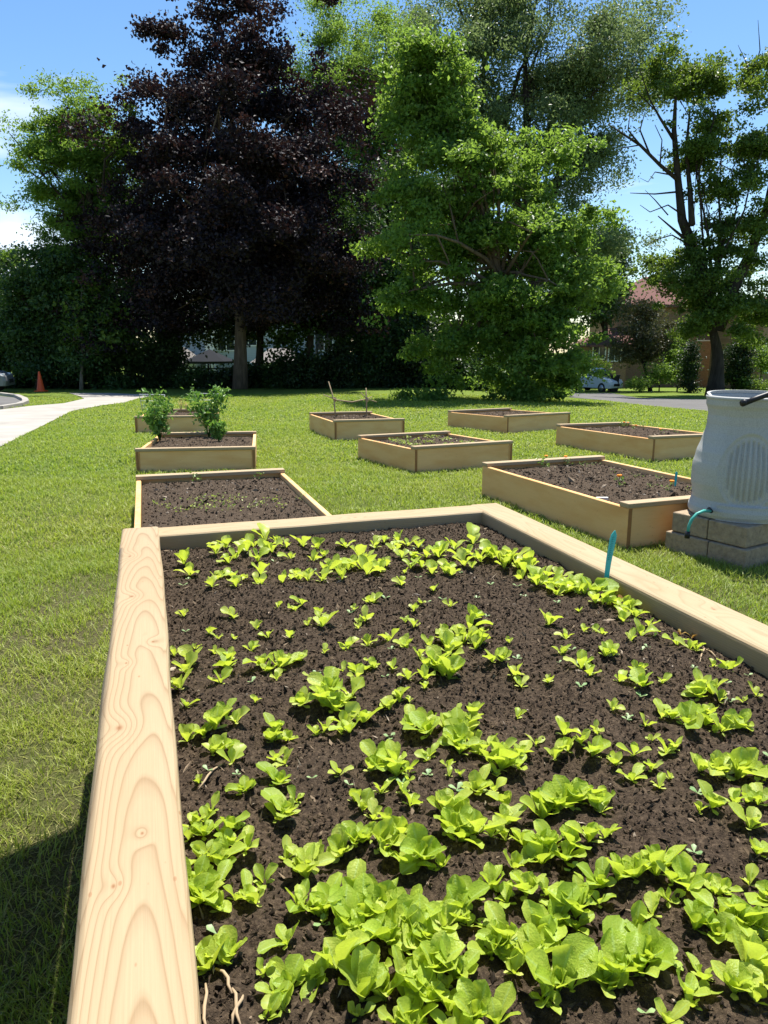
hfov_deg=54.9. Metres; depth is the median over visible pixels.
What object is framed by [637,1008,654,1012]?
weed seedling
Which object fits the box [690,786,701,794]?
weed seedling
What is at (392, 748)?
lettuce
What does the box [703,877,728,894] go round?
lettuce
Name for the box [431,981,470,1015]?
lettuce
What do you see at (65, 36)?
sky
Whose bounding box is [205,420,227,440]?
tomato plant
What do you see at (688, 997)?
lettuce
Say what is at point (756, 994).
lettuce
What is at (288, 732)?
lettuce
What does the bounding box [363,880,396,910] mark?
lettuce
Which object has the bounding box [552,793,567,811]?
lettuce
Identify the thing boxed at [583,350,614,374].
bush
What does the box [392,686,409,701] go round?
lettuce
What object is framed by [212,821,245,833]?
lettuce
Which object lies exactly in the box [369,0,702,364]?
willow tree
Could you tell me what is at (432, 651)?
lettuce
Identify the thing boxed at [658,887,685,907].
lettuce
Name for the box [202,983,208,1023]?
twig
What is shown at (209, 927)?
weed seedling
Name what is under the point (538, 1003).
lettuce
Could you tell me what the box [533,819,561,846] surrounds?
lettuce
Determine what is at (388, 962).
lettuce
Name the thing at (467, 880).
lettuce
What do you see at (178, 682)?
lettuce
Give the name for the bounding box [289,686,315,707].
lettuce
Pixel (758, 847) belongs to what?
lettuce
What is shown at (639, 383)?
bush
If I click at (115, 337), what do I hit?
birch sapling
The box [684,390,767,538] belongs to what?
rain barrel
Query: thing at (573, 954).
lettuce
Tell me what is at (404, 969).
lettuce
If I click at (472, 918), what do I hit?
lettuce
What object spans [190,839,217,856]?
lettuce
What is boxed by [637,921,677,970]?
lettuce
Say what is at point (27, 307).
shade tree
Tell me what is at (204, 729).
lettuce
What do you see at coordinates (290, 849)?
lettuce
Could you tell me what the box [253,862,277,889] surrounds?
lettuce
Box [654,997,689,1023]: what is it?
lettuce
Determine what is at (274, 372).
shrub
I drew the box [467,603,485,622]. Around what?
lettuce
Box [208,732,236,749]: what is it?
lettuce
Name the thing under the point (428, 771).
weed seedling
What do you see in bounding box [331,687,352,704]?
lettuce
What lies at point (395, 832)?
lettuce
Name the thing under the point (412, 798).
lettuce
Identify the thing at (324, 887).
lettuce
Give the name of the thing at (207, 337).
shade tree
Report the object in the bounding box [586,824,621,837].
lettuce
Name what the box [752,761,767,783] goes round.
lettuce
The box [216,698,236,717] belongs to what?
lettuce
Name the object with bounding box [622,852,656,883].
lettuce
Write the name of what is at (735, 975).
lettuce
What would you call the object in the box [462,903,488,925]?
lettuce
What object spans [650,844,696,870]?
lettuce
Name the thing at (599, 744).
lettuce
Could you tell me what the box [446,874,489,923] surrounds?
lettuce
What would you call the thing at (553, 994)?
lettuce
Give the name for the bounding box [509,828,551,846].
lettuce
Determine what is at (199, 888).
lettuce
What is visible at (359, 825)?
lettuce
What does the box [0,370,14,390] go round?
parked car
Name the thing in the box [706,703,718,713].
lettuce
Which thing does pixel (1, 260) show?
tree
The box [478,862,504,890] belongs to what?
lettuce
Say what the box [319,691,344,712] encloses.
lettuce
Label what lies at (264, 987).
lettuce
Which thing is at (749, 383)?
bush
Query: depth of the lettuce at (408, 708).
1.34 m
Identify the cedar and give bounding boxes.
[673,339,708,392]
[722,341,753,389]
[726,324,762,389]
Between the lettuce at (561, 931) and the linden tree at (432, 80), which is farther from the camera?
the linden tree at (432, 80)
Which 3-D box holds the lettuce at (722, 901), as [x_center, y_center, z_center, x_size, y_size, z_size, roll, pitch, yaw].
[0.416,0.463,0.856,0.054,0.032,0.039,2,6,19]
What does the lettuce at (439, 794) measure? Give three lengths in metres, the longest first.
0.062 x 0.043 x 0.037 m
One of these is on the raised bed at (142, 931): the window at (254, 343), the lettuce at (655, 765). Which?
the lettuce at (655, 765)
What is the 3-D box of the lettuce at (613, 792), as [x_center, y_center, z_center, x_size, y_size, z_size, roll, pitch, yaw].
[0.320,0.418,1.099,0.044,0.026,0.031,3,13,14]
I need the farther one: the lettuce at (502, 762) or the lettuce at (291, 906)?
the lettuce at (502, 762)
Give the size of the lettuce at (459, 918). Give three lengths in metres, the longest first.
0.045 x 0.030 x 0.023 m
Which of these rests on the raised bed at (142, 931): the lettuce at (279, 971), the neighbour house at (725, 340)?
the lettuce at (279, 971)
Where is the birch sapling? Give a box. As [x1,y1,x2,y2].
[43,268,153,389]
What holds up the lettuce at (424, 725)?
on the raised bed at (142, 931)
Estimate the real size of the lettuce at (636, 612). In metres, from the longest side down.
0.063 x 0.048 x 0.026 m
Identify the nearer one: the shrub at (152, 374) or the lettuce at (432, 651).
the lettuce at (432, 651)
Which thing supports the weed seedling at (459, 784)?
on the raised bed at (142, 931)
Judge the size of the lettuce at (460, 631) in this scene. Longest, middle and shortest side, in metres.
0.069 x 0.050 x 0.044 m
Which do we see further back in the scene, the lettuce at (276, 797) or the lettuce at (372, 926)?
the lettuce at (276, 797)
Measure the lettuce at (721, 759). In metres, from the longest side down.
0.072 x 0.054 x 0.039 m
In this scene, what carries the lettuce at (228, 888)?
on the raised bed at (142, 931)
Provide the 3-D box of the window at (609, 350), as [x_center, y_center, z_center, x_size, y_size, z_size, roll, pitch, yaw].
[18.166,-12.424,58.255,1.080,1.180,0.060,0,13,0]
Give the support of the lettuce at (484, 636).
on the raised bed at (142, 931)
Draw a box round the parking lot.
[0,396,20,404]
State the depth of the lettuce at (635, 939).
0.80 m
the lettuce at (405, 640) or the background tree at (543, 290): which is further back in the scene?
the background tree at (543, 290)
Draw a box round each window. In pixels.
[217,331,234,350]
[247,337,256,345]
[318,331,332,350]
[592,347,605,359]
[607,347,621,361]
[697,332,709,340]
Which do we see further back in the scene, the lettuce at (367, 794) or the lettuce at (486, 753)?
the lettuce at (486, 753)
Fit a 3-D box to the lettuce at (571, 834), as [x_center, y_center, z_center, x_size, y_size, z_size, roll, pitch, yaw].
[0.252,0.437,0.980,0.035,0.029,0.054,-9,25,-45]
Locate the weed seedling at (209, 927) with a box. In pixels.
[206,924,216,933]
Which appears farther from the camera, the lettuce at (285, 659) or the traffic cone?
the traffic cone
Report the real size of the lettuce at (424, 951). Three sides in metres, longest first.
0.057 x 0.053 x 0.038 m
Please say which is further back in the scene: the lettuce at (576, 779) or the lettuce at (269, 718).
the lettuce at (269, 718)
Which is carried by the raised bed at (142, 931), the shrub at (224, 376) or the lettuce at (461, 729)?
the lettuce at (461, 729)
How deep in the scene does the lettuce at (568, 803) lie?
1.06 m
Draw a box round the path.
[0,393,147,445]
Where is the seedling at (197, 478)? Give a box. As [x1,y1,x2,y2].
[189,471,201,481]
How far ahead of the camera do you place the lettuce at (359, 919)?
0.85 m
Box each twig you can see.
[198,764,222,789]
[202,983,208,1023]
[215,968,232,993]
[231,987,240,1023]
[231,994,243,1023]
[700,648,715,661]
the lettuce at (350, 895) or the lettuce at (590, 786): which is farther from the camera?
the lettuce at (590, 786)
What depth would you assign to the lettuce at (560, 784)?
1.08 m
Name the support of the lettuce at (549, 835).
on the raised bed at (142, 931)
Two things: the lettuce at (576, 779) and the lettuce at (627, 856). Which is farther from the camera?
the lettuce at (576, 779)
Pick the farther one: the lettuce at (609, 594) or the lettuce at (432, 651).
the lettuce at (609, 594)
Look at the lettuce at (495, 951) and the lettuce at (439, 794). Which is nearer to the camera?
the lettuce at (495, 951)
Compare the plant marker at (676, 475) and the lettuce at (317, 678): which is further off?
the plant marker at (676, 475)
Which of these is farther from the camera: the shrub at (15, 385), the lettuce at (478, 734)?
the shrub at (15, 385)
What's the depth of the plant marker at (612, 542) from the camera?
2.04 m
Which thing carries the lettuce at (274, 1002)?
on the raised bed at (142, 931)
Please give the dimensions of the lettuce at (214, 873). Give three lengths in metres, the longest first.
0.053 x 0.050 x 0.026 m
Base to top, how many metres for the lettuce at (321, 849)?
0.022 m
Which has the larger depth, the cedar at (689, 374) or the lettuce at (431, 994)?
the cedar at (689, 374)
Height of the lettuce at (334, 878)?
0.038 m
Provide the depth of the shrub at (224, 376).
36.20 m
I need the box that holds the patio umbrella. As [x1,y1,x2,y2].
[186,349,233,364]
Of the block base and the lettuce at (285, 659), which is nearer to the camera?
the lettuce at (285, 659)
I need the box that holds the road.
[570,393,707,410]
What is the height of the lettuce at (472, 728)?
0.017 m
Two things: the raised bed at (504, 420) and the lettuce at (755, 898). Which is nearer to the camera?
the lettuce at (755, 898)
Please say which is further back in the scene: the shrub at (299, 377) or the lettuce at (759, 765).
the shrub at (299, 377)
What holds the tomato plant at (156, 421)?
on the raised bed at (197, 451)
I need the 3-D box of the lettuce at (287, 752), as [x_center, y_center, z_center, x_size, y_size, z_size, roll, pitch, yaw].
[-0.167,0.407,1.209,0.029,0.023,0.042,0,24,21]
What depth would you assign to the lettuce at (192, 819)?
1.05 m
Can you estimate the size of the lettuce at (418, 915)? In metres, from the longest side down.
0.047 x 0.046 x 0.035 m
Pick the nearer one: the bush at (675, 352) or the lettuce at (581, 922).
the lettuce at (581, 922)
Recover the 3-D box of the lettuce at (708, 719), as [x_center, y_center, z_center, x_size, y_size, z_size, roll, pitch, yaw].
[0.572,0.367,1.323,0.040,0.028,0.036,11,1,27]
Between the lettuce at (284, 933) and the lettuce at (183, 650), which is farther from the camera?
the lettuce at (183, 650)
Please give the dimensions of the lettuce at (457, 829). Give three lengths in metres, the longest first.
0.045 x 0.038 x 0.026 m
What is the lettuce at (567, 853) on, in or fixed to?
on the raised bed at (142, 931)
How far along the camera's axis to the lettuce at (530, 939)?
0.83 m
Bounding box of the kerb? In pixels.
[0,392,28,408]
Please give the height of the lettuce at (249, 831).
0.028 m
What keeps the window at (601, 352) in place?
in the brick house at (633, 370)
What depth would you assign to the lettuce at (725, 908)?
0.86 m
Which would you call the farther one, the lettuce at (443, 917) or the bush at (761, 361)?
the bush at (761, 361)
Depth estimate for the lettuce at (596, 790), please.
1.09 m
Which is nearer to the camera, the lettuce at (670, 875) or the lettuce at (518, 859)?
the lettuce at (670, 875)
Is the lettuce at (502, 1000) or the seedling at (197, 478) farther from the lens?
the seedling at (197, 478)
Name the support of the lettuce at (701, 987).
on the raised bed at (142, 931)
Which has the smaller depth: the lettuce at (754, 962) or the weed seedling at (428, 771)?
the lettuce at (754, 962)
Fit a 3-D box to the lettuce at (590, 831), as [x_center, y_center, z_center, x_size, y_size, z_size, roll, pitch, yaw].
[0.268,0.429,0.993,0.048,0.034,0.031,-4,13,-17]
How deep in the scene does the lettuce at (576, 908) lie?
0.88 m
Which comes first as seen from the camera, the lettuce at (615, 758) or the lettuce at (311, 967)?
the lettuce at (311, 967)
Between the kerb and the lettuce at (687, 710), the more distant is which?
the kerb
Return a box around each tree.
[0,65,147,388]
[0,230,158,388]
[0,243,31,294]
[0,257,110,289]
[41,0,402,388]
[82,160,178,375]
[134,289,306,368]
[246,0,451,334]
[255,202,426,374]
[315,141,465,386]
[321,145,458,332]
[343,23,640,402]
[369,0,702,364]
[411,163,610,354]
[561,216,652,338]
[589,292,685,390]
[608,24,767,395]
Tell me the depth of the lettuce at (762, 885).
0.90 m
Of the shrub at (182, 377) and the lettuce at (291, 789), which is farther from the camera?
the shrub at (182, 377)
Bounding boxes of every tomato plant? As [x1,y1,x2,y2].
[136,388,177,440]
[180,383,232,436]
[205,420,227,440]
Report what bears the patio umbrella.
on the lawn at (60, 871)
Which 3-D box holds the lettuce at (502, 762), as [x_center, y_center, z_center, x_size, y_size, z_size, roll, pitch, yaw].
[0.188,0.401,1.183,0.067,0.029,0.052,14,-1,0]
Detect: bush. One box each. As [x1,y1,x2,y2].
[483,369,513,392]
[563,383,583,396]
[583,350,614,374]
[621,373,663,392]
[635,352,682,391]
[657,336,703,391]
[732,373,767,390]
[749,339,767,382]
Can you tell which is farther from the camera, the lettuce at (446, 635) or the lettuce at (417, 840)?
the lettuce at (446, 635)
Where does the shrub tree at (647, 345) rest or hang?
on the lawn at (60, 871)
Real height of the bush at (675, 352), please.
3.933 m
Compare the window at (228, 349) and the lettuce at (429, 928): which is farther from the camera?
the window at (228, 349)
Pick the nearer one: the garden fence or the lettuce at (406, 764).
the lettuce at (406, 764)
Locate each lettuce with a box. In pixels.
[170,668,192,689]
[178,644,202,664]
[182,811,205,827]
[185,854,209,895]
[188,872,231,912]
[189,864,213,875]
[189,868,218,895]
[189,885,218,901]
[190,819,226,840]
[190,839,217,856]
[193,723,211,737]
[195,933,228,975]
[196,945,208,970]
[201,890,224,912]
[203,705,232,729]
[204,859,232,890]
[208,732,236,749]
[208,836,246,862]
[212,652,236,666]
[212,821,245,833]
[214,828,245,846]
[214,856,236,865]
[215,946,234,964]
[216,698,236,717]
[216,925,247,965]
[220,810,249,832]
[223,884,242,899]
[225,775,254,794]
[226,825,259,855]
[239,868,259,902]
[242,652,273,666]
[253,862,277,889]
[254,978,287,993]
[256,761,290,785]
[257,922,298,953]
[258,992,281,1020]
[260,659,281,672]
[261,787,300,817]
[263,712,284,726]
[263,728,288,742]
[264,802,290,822]
[266,954,304,1001]
[268,650,306,670]
[272,748,292,767]
[277,729,298,740]
[283,842,318,880]
[285,878,309,912]
[286,843,319,863]
[287,785,304,802]
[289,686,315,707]
[292,842,318,872]
[293,884,319,913]
[294,650,307,660]
[295,847,334,874]
[298,894,328,916]
[298,960,318,985]
[299,947,328,1002]
[307,666,342,689]
[309,685,336,706]
[309,871,342,921]
[311,929,369,970]
[313,610,338,626]
[315,839,323,858]
[316,881,329,904]
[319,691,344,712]
[326,823,352,862]
[327,873,382,928]
[328,717,360,732]
[329,858,378,895]
[330,884,356,935]
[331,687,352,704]
[334,914,356,947]
[335,923,376,938]
[337,944,388,1002]
[338,977,349,985]
[341,820,367,847]
[347,662,376,672]
[347,941,388,979]
[348,1001,375,1021]
[350,908,390,939]
[351,706,382,722]
[351,788,373,810]
[356,822,371,840]
[360,739,389,770]
[360,821,376,843]
[362,913,415,956]
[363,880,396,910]
[364,797,383,819]
[364,889,418,937]
[370,817,405,853]
[370,878,397,916]
[370,962,404,1006]
[376,739,406,762]
[377,1005,418,1023]
[378,912,385,924]
[379,695,396,709]
[379,954,392,966]
[379,965,417,999]
[387,757,413,776]
[389,847,425,863]
[390,884,422,897]
[391,815,408,835]
[391,944,436,991]
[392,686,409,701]
[393,828,406,836]
[394,959,439,988]
[395,992,437,1023]
[396,1013,415,1023]
[397,985,427,1012]
[398,635,413,647]
[399,822,446,874]
[400,703,414,725]
[400,893,458,939]
[401,759,418,774]
[402,787,422,806]
[402,911,441,955]
[403,711,439,739]
[403,904,437,948]
[404,963,449,1007]
[412,930,465,983]
[415,707,436,720]
[418,852,450,870]
[421,924,432,939]
[425,645,451,670]
[425,899,460,931]
[427,789,472,810]
[428,712,465,727]
[429,656,450,675]
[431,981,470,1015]
[432,954,452,992]
[433,806,468,835]
[435,936,479,979]
[436,654,465,679]
[436,901,469,923]
[437,722,467,745]
[438,627,462,650]
[442,788,453,795]
[442,795,472,812]
[443,711,481,721]
[446,805,484,848]
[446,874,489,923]
[447,707,463,722]
[447,734,482,754]
[448,623,472,643]
[448,812,471,835]
[450,976,491,1023]
[453,1005,483,1023]
[457,960,477,975]
[459,808,506,839]
[459,875,484,900]
[459,907,485,927]
[461,764,492,794]
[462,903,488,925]
[465,711,483,720]
[466,701,484,713]
[466,729,482,740]
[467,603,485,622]
[467,733,497,755]
[467,934,501,959]
[470,721,479,732]
[477,630,490,644]
[477,919,516,958]
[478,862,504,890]
[479,748,497,761]
[480,981,520,1023]
[481,820,508,837]
[483,754,523,770]
[484,900,517,950]
[486,790,512,806]
[490,741,519,762]
[490,938,522,958]
[491,880,514,897]
[492,814,511,840]
[494,803,526,824]
[494,880,516,908]
[495,646,511,661]
[503,845,535,867]
[507,870,545,900]
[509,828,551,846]
[510,924,553,962]
[514,739,533,760]
[520,790,559,819]
[522,899,561,946]
[522,914,555,955]
[523,828,560,850]
[525,834,555,863]
[525,932,597,1005]
[526,565,539,581]
[529,787,553,808]
[529,971,554,1007]
[532,882,580,940]
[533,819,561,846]
[533,876,548,895]
[539,774,588,810]
[539,898,564,911]
[539,983,561,1014]
[542,840,586,867]
[544,781,577,810]
[547,882,590,919]
[549,888,572,913]
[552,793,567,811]
[554,975,588,992]
[555,573,582,592]
[558,874,593,910]
[559,824,591,849]
[561,910,594,935]
[565,820,603,842]
[567,779,592,796]
[568,777,586,803]
[570,782,605,792]
[575,729,590,745]
[576,856,616,888]
[580,575,619,593]
[581,786,604,811]
[583,735,610,757]
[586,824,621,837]
[587,952,612,983]
[590,915,638,985]
[591,785,615,802]
[591,950,628,998]
[598,641,616,656]
[602,590,616,595]
[605,852,642,880]
[606,750,622,765]
[614,603,629,611]
[615,762,647,783]
[616,954,648,960]
[620,605,648,616]
[620,931,659,977]
[622,851,649,867]
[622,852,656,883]
[629,666,652,687]
[631,900,659,926]
[634,844,686,875]
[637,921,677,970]
[641,891,661,918]
[643,759,662,771]
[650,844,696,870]
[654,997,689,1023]
[656,857,687,885]
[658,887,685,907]
[658,931,683,970]
[663,704,680,718]
[672,854,713,907]
[676,700,703,728]
[676,967,722,1005]
[679,851,708,881]
[681,681,706,700]
[682,982,702,1010]
[684,898,719,935]
[685,952,713,981]
[689,678,727,695]
[690,752,715,774]
[696,704,709,713]
[696,707,716,725]
[696,864,725,890]
[697,779,726,814]
[701,907,740,943]
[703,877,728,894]
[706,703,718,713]
[706,750,735,776]
[710,959,763,1000]
[711,713,744,736]
[713,787,747,802]
[713,873,742,896]
[714,903,732,913]
[717,893,767,916]
[721,759,746,773]
[724,708,753,730]
[726,747,767,780]
[726,897,767,938]
[728,802,767,829]
[733,901,762,936]
[733,930,767,965]
[744,887,767,906]
[748,782,767,805]
[748,978,767,1004]
[749,836,767,857]
[749,954,767,988]
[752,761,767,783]
[752,923,767,942]
[755,879,767,896]
[763,941,767,950]
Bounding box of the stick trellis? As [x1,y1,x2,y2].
[323,381,376,416]
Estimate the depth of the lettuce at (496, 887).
0.91 m
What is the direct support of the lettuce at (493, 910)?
on the raised bed at (142, 931)
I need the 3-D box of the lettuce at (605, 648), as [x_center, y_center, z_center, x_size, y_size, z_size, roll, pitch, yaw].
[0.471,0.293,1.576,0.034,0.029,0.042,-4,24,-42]
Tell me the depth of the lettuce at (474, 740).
1.23 m
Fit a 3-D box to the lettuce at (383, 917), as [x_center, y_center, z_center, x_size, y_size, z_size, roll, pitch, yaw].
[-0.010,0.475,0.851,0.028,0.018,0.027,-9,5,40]
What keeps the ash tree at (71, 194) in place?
on the lawn at (60, 871)
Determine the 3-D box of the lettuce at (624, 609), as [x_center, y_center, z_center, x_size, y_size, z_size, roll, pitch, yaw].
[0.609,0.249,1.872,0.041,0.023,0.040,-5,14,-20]
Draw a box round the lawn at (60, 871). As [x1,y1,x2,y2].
[0,353,767,1023]
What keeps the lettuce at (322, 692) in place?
on the raised bed at (142, 931)
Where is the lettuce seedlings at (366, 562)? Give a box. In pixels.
[170,522,762,1023]
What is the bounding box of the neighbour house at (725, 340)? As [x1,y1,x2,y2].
[708,298,767,389]
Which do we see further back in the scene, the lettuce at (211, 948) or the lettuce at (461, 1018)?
the lettuce at (211, 948)
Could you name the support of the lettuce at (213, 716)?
on the raised bed at (142, 931)
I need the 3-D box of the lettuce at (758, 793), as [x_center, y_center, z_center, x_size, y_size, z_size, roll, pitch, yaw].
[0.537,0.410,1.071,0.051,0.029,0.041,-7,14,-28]
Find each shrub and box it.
[0,290,34,387]
[0,334,78,388]
[75,331,158,389]
[117,338,190,388]
[135,309,199,388]
[163,363,211,388]
[183,362,253,388]
[227,359,275,387]
[249,359,295,388]
[265,353,333,388]
[300,336,368,388]
[364,321,436,387]
[405,322,466,388]
[443,343,507,390]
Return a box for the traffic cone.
[34,371,47,391]
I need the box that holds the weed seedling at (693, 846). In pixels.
[686,844,702,853]
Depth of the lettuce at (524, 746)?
1.25 m
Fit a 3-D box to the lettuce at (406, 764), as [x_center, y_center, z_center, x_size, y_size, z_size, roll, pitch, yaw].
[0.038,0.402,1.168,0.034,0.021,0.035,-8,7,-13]
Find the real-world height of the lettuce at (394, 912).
0.043 m
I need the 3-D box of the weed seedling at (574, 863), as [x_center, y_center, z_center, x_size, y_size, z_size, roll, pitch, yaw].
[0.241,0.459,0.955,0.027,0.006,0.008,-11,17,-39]
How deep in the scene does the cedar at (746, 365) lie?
42.77 m
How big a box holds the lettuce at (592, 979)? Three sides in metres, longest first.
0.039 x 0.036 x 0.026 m
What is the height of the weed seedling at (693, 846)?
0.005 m
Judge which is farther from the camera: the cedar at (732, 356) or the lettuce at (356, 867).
the cedar at (732, 356)
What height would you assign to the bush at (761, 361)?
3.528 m
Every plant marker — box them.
[604,531,616,577]
[674,471,677,485]
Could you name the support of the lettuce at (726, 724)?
on the raised bed at (142, 931)
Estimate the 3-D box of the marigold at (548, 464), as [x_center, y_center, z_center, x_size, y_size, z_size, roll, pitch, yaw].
[1.533,-0.491,7.138,0.128,0.110,0.138,0,13,0]
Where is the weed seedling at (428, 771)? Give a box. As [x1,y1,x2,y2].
[422,769,432,774]
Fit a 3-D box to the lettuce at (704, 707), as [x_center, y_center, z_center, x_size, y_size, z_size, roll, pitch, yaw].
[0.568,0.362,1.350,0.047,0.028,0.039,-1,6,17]
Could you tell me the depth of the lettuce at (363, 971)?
0.78 m
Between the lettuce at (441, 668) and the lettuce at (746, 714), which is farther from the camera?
the lettuce at (441, 668)
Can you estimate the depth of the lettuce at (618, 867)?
0.92 m
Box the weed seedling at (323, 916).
[313,913,329,925]
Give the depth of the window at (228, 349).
56.55 m
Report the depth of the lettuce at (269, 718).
1.32 m
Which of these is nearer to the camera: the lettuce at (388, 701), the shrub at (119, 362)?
the lettuce at (388, 701)
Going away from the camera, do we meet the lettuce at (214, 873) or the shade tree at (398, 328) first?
the lettuce at (214, 873)
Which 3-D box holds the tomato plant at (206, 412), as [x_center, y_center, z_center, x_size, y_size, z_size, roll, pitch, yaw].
[-2.475,-1.421,10.295,0.731,0.757,0.580,0,13,0]
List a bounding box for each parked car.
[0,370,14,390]
[572,368,622,391]
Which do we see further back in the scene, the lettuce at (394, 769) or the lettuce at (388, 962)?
the lettuce at (394, 769)
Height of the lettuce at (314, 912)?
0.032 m
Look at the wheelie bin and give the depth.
45.07 m
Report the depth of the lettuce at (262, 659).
1.57 m
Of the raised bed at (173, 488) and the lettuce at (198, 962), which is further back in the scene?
the raised bed at (173, 488)
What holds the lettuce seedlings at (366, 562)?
on the raised bed at (142, 931)
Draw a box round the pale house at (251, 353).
[170,303,337,372]
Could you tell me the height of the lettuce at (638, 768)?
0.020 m
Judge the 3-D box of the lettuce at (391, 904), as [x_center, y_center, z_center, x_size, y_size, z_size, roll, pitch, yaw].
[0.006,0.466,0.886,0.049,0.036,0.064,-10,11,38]
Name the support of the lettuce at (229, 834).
on the raised bed at (142, 931)
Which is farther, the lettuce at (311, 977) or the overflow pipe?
the overflow pipe
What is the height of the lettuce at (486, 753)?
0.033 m
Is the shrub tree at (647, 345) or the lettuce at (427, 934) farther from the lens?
the shrub tree at (647, 345)
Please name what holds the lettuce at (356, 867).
on the raised bed at (142, 931)
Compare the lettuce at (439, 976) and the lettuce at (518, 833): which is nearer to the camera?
the lettuce at (439, 976)
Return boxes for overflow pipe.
[739,392,767,406]
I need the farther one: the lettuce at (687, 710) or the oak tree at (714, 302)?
the oak tree at (714, 302)
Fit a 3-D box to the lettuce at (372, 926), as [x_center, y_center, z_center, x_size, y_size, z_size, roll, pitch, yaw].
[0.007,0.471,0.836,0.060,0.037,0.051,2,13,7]
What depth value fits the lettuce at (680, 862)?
0.89 m
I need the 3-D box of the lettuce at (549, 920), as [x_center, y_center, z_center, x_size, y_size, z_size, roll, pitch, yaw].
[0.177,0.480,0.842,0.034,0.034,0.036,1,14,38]
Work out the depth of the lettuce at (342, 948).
0.80 m
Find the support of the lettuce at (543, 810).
on the raised bed at (142, 931)
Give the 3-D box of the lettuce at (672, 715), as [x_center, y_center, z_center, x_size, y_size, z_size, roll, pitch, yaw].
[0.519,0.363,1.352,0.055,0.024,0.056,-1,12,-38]
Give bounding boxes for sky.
[0,0,767,352]
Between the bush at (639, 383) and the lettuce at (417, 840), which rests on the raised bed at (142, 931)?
the lettuce at (417, 840)
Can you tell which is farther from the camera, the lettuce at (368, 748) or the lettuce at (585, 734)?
the lettuce at (585, 734)
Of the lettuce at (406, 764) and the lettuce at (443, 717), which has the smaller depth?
the lettuce at (406, 764)
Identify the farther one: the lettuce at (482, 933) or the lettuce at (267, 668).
the lettuce at (267, 668)
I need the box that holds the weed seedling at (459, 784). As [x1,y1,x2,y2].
[448,782,462,791]
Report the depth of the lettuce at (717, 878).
0.91 m
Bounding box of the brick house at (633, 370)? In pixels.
[570,277,710,387]
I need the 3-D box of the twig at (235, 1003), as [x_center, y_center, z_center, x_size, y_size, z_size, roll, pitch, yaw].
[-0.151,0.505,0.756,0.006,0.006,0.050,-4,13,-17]
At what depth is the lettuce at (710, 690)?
1.42 m
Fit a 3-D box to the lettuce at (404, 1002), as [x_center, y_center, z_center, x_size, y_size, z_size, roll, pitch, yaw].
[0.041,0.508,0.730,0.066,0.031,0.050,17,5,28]
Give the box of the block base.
[665,509,767,569]
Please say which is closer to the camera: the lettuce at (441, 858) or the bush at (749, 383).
the lettuce at (441, 858)
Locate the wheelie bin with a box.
[607,375,620,391]
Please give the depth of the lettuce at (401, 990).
0.77 m
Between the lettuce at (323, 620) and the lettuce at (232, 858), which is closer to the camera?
the lettuce at (232, 858)
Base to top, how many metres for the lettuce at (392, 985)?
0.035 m
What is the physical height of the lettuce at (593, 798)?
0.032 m
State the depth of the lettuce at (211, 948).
0.82 m
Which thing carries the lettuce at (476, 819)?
on the raised bed at (142, 931)
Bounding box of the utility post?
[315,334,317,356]
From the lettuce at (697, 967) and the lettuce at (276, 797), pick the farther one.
the lettuce at (276, 797)
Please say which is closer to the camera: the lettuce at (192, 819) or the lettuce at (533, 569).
the lettuce at (192, 819)
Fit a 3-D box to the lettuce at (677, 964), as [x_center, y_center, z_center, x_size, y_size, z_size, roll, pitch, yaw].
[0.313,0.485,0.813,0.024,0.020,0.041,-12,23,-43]
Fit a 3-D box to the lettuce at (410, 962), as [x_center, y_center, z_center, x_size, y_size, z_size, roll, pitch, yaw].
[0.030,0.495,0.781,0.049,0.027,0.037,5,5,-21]
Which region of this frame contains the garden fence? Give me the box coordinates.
[185,364,248,372]
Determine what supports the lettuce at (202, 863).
on the raised bed at (142, 931)
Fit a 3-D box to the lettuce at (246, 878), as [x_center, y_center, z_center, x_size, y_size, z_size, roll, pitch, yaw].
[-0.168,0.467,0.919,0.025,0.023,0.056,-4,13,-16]
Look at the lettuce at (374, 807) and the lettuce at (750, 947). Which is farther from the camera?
the lettuce at (374, 807)
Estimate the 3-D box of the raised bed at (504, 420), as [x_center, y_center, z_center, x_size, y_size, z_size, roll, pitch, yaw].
[2.374,-1.771,14.199,1.591,0.325,1.712,-7,14,-32]
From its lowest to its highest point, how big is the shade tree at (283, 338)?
9.449 m
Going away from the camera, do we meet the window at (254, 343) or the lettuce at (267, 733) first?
the lettuce at (267, 733)
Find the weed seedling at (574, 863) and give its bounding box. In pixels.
[564,861,577,870]
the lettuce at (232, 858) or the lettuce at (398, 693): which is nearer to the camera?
the lettuce at (232, 858)
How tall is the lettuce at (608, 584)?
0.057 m
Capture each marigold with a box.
[536,455,549,466]
[615,474,625,485]
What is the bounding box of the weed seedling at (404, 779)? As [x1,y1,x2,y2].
[395,777,408,781]
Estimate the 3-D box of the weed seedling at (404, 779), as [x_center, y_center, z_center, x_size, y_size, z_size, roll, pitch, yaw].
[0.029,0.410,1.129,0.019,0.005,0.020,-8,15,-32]
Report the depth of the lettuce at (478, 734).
1.27 m
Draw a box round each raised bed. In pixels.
[66,503,767,1023]
[134,408,218,432]
[134,468,330,527]
[135,431,256,472]
[309,411,404,440]
[357,431,512,473]
[448,408,570,433]
[482,455,691,548]
[556,422,702,460]
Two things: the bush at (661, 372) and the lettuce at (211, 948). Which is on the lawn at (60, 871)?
the bush at (661, 372)
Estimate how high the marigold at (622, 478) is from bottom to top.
0.104 m

